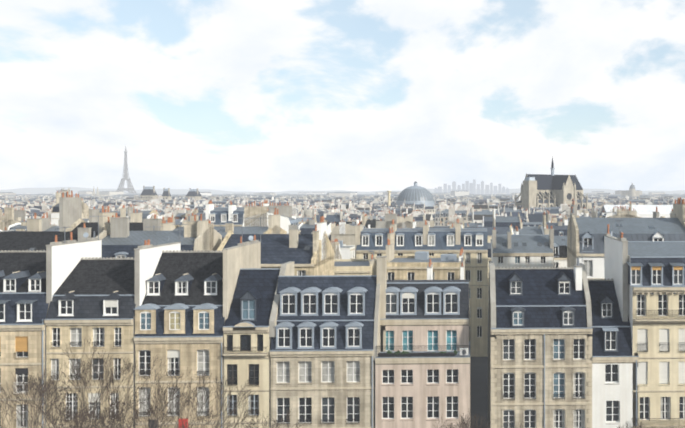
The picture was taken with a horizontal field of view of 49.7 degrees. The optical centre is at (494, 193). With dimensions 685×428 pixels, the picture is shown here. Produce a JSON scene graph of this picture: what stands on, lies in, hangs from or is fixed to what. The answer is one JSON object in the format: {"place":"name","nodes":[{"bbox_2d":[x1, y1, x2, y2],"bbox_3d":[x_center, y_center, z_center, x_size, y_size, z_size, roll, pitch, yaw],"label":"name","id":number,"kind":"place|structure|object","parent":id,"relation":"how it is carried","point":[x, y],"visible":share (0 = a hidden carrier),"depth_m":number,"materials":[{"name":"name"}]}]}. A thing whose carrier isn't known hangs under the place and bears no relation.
{"place":"outdoors","nodes":[
{"label":"outdoors","id":0,"kind":"place"},
{"bbox_2d":[0,250,48,427],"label":"building","id":1,"kind":"structure","parent":0,"point":[24,306],"depth_m":64.19,"materials":[{"name":"stone"}]},
{"bbox_2d":[62,188,69,196],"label":"belfry tower","id":2,"kind":"structure","parent":0,"point":[65,192],"depth_m":880.78,"materials":[{"name":"beige stone"}]},
{"bbox_2d":[42,257,135,427],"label":"building","id":3,"kind":"structure","parent":0,"point":[93,297],"depth_m":64.38,"materials":[{"name":"stone"}]},
{"bbox_2d":[92,186,109,195],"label":"twin spired church","id":4,"kind":"structure","parent":0,"point":[96,194],"depth_m":2948.66,"materials":[{"name":"grey stone"}]},
{"bbox_2d":[116,146,135,193],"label":"lattice tower","id":5,"kind":"structure","parent":0,"point":[125,177],"depth_m":4161.09,"materials":[{"name":"grey metal"}]},
{"bbox_2d":[133,250,224,427],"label":"building","id":6,"kind":"structure","parent":0,"point":[179,319],"depth_m":64.60,"materials":[{"name":"stone"}]},
{"bbox_2d":[270,275,376,427],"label":"building","id":7,"kind":"structure","parent":0,"point":[322,365],"depth_m":65.05,"materials":[{"name":"stone"}]},
{"bbox_2d":[46,212,637,366],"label":"chimney walls","id":8,"kind":"structure","parent":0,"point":[63,258],"depth_m":67.22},
{"bbox_2d":[0,189,684,279],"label":"buildings","id":9,"kind":"structure","parent":0,"point":[307,254],"depth_m":86.11,"materials":[{"name":"beige stone"}]},
{"bbox_2d":[0,190,684,199],"bbox_3d":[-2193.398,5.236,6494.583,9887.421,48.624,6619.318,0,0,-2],"label":"city horizon","id":10,"kind":"structure","parent":0,"point":[453,193],"depth_m":3658.49,"materials":[{"name":"grey"}]},
{"bbox_2d":[0,187,684,193],"bbox_3d":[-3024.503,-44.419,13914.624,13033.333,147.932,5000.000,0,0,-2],"label":"hills","id":11,"kind":"structure","parent":0,"point":[75,190],"depth_m":12469.09,"materials":[{"name":"grey"}]},
{"bbox_2d":[0,0,684,191],"label":"sky","id":12,"kind":"structure","parent":0,"point":[224,95],"materials":[{"name":"white"}]},
{"bbox_2d":[356,228,487,356],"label":"building","id":13,"kind":"structure","parent":0,"point":[473,243],"depth_m":129.30,"materials":[{"name":"beige stone"}]},
{"bbox_2d":[355,219,460,258],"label":"chimneys","id":14,"kind":"object","parent":13,"relation":"on","point":[358,228],"visible":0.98,"depth_m":129.30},
{"bbox_2d":[375,330,470,427],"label":"building","id":15,"kind":"structure","parent":0,"point":[422,389],"depth_m":65.19,"materials":[{"name":"stone"}]},
{"bbox_2d":[380,280,469,350],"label":"building upper floors","id":16,"kind":"structure","parent":15,"relation":"on","point":[421,314],"depth_m":67.52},
{"bbox_2d":[434,179,508,193],"bbox_3d":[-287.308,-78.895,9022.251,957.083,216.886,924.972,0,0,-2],"label":"distant skyline","id":17,"kind":"structure","parent":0,"point":[469,187],"depth_m":9147.48},
{"bbox_2d":[491,235,552,267],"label":"building","id":18,"kind":"structure","parent":0,"point":[532,254],"depth_m":117.79,"materials":[{"name":"grey stone"}]},
{"bbox_2d":[492,226,553,267],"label":"chimneys","id":19,"kind":"object","parent":18,"relation":"on","point":[551,236],"visible":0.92,"depth_m":118.65,"materials":[{"name":"beige stone"}]},
{"bbox_2d":[488,267,592,427],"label":"building","id":20,"kind":"structure","parent":0,"point":[540,359],"depth_m":65.61,"materials":[{"name":"stone"}]},
{"bbox_2d":[471,200,684,427],"bbox_3d":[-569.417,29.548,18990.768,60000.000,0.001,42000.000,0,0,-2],"label":"ground","id":21,"kind":"structure","parent":0,"point":[479,386],"depth_m":107.05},
{"bbox_2d":[140,186,201,200],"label":"pavilion roofs","id":22,"kind":"structure","parent":21,"relation":"on","point":[148,193],"depth_m":1325.38,"materials":[{"name":"grey metal"}]},
{"bbox_2d":[209,207,243,226],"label":"building","id":23,"kind":"structure","parent":21,"relation":"on","point":[218,215],"depth_m":162.84,"materials":[{"name":"grey stone"}]},
{"bbox_2d":[206,199,268,220],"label":"chimneys","id":24,"kind":"object","parent":23,"relation":"on","point":[210,207],"visible":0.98,"depth_m":162.99,"materials":[{"name":"beige stone"}]},
{"bbox_2d":[223,268,279,427],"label":"building","id":25,"kind":"structure","parent":21,"relation":"on","point":[247,349],"depth_m":64.87,"materials":[{"name":"beige stone"}]},
{"bbox_2d":[0,194,677,209],"bbox_3d":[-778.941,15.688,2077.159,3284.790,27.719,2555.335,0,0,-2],"label":"city","id":26,"kind":"object","parent":21,"relation":"on","point":[327,200],"visible":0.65,"depth_m":1329.19,"materials":[{"name":"beige stone"}]},
{"bbox_2d":[0,191,684,305],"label":"city","id":27,"kind":"object","parent":21,"relation":"on","point":[341,235],"visible":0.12,"depth_m":214.60,"materials":[{"name":"stone"}]},
{"bbox_2d":[0,196,684,225],"bbox_3d":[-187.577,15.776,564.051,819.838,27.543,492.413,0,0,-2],"label":"city","id":28,"kind":"object","parent":21,"relation":"on","point":[444,213],"visible":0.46,"depth_m":511.97,"materials":[{"name":"beige stone"}]},
{"bbox_2d":[387,181,438,207],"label":"dome","id":29,"kind":"structure","parent":21,"relation":"on","point":[415,193],"depth_m":718.28,"materials":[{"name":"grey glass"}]},
{"bbox_2d":[515,156,592,211],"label":"church","id":30,"kind":"structure","parent":21,"relation":"on","point":[551,190],"depth_m":641.13,"materials":[{"name":"beige stone"}]},
{"bbox_2d":[587,278,638,427],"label":"building","id":31,"kind":"structure","parent":0,"point":[614,362],"depth_m":65.75,"materials":[{"name":"white paint"}]},
{"bbox_2d":[621,183,638,196],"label":"domed building","id":32,"kind":"structure","parent":0,"point":[632,192],"depth_m":2714.64,"materials":[{"name":"beige stone"}]},
{"bbox_2d":[600,205,672,217],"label":"glass roof","id":33,"kind":"structure","parent":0,"point":[645,211],"depth_m":336.06,"materials":[{"name":"glass"}]},
{"bbox_2d":[627,241,684,427],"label":"building","id":34,"kind":"structure","parent":0,"point":[656,292],"depth_m":65.84,"materials":[{"name":"beige stone"}]},
{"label":"piazza paving","id":35,"kind":"structure","parent":0,"visible":0},
{"bbox_2d":[0,369,115,427],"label":"plane tree","id":36,"kind":"object","parent":35,"relation":"on","point":[9,396],"visible":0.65,"depth_m":54.55,"materials":[{"name":"brown plant"}]},
{"bbox_2d":[0,372,150,427],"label":"plane tree","id":37,"kind":"object","parent":35,"relation":"on","point":[80,412],"visible":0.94,"depth_m":50.81,"materials":[{"name":"brown plant"}]},
{"bbox_2d":[8,336,187,427],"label":"plane tree","id":38,"kind":"object","parent":35,"relation":"on","point":[112,375],"visible":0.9,"depth_m":56.17,"materials":[{"name":"brown plant"}]},
{"bbox_2d":[25,366,223,427],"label":"plane tree","id":39,"kind":"object","parent":35,"relation":"on","point":[155,402],"visible":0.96,"depth_m":51.79,"materials":[{"name":"brown plant"}]},
{"bbox_2d":[83,371,258,427],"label":"plane tree","id":40,"kind":"object","parent":35,"relation":"on","point":[224,396],"visible":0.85,"depth_m":55.85,"materials":[{"name":"brown plant"}]},
{"bbox_2d":[175,409,277,427],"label":"plane tree","id":41,"kind":"object","parent":35,"relation":"on","point":[191,425],"visible":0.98,"depth_m":53.88,"materials":[{"name":"brown plant"}]},
{"bbox_2d":[242,409,307,427],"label":"plane tree","id":42,"kind":"object","parent":35,"relation":"on","point":[288,416],"visible":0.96,"depth_m":57.47,"materials":[{"name":"brown plant"}]},
{"bbox_2d":[434,408,522,427],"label":"plane tree","id":43,"kind":"object","parent":35,"relation":"on","point":[462,424],"visible":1,"depth_m":57.32,"materials":[{"name":"brown plant"}]},
{"bbox_2d":[616,418,655,427],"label":"plane tree","id":44,"kind":"object","parent":35,"relation":"on","point":[634,425],"visible":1,"depth_m":55.20,"materials":[{"name":"brown plant"}]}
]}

